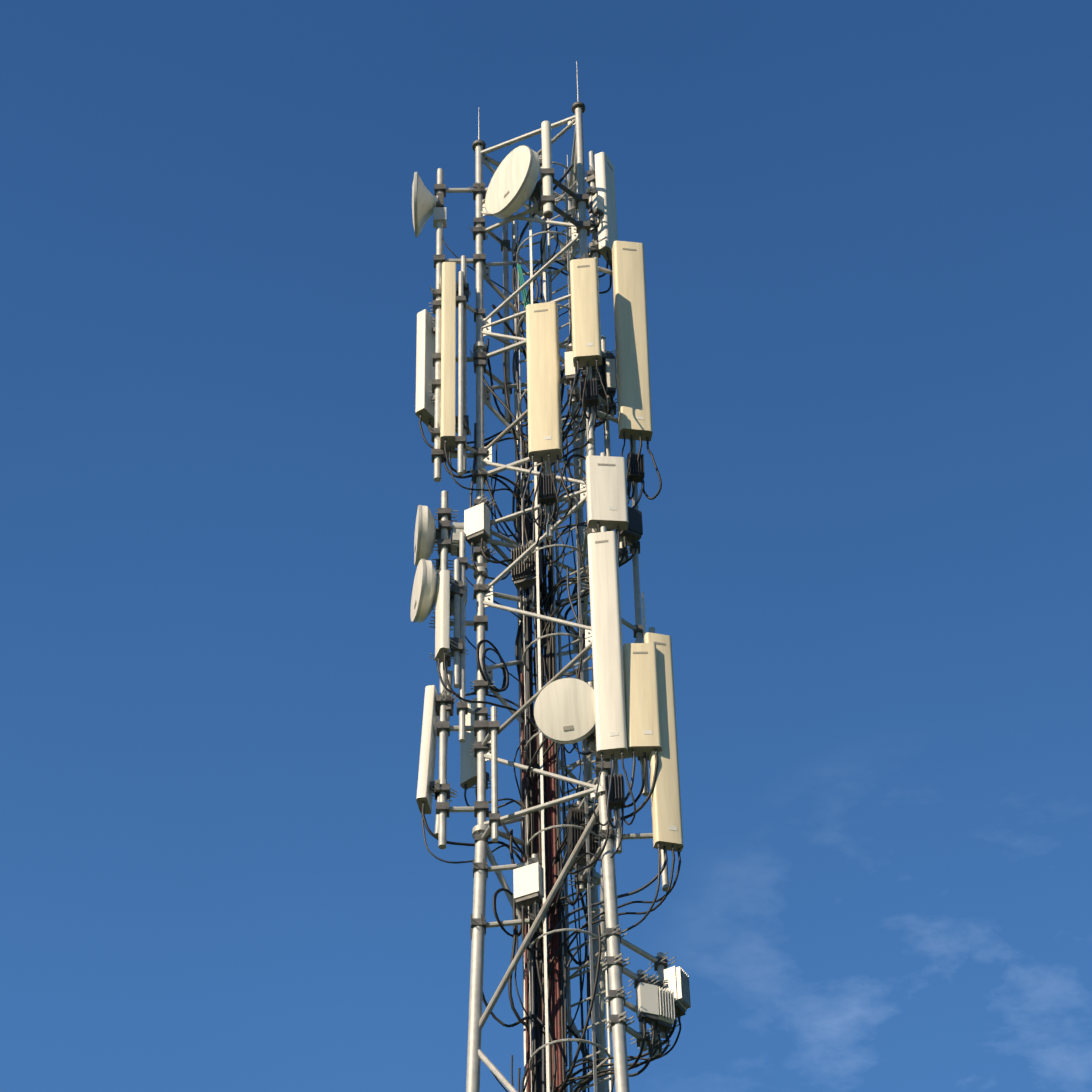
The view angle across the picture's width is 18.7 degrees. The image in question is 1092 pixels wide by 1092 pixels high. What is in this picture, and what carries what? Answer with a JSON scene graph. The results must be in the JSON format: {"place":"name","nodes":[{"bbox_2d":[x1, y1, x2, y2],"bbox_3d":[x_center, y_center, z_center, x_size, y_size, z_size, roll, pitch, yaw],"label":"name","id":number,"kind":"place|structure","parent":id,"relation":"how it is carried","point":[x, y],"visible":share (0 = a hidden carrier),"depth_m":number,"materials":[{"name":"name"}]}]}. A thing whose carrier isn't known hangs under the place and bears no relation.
{"place":"outdoors","nodes":[
{"label":"outdoors","id":0,"kind":"place"},
{"bbox_2d":[0,0,1091,1091],"label":"sky","id":1,"kind":"structure","parent":0,"point":[864,227],"materials":[{"name":"blue"}]},
{"bbox_3d":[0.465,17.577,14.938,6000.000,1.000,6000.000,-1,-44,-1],"label":"ground","id":2,"kind":"structure","parent":0,"visible":0},
{"bbox_2d":[410,61,690,1091],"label":"lattice tower","id":3,"kind":"structure","parent":2,"relation":"on","point":[618,707],"depth_m":31.12,"materials":[{"name":"metal"}]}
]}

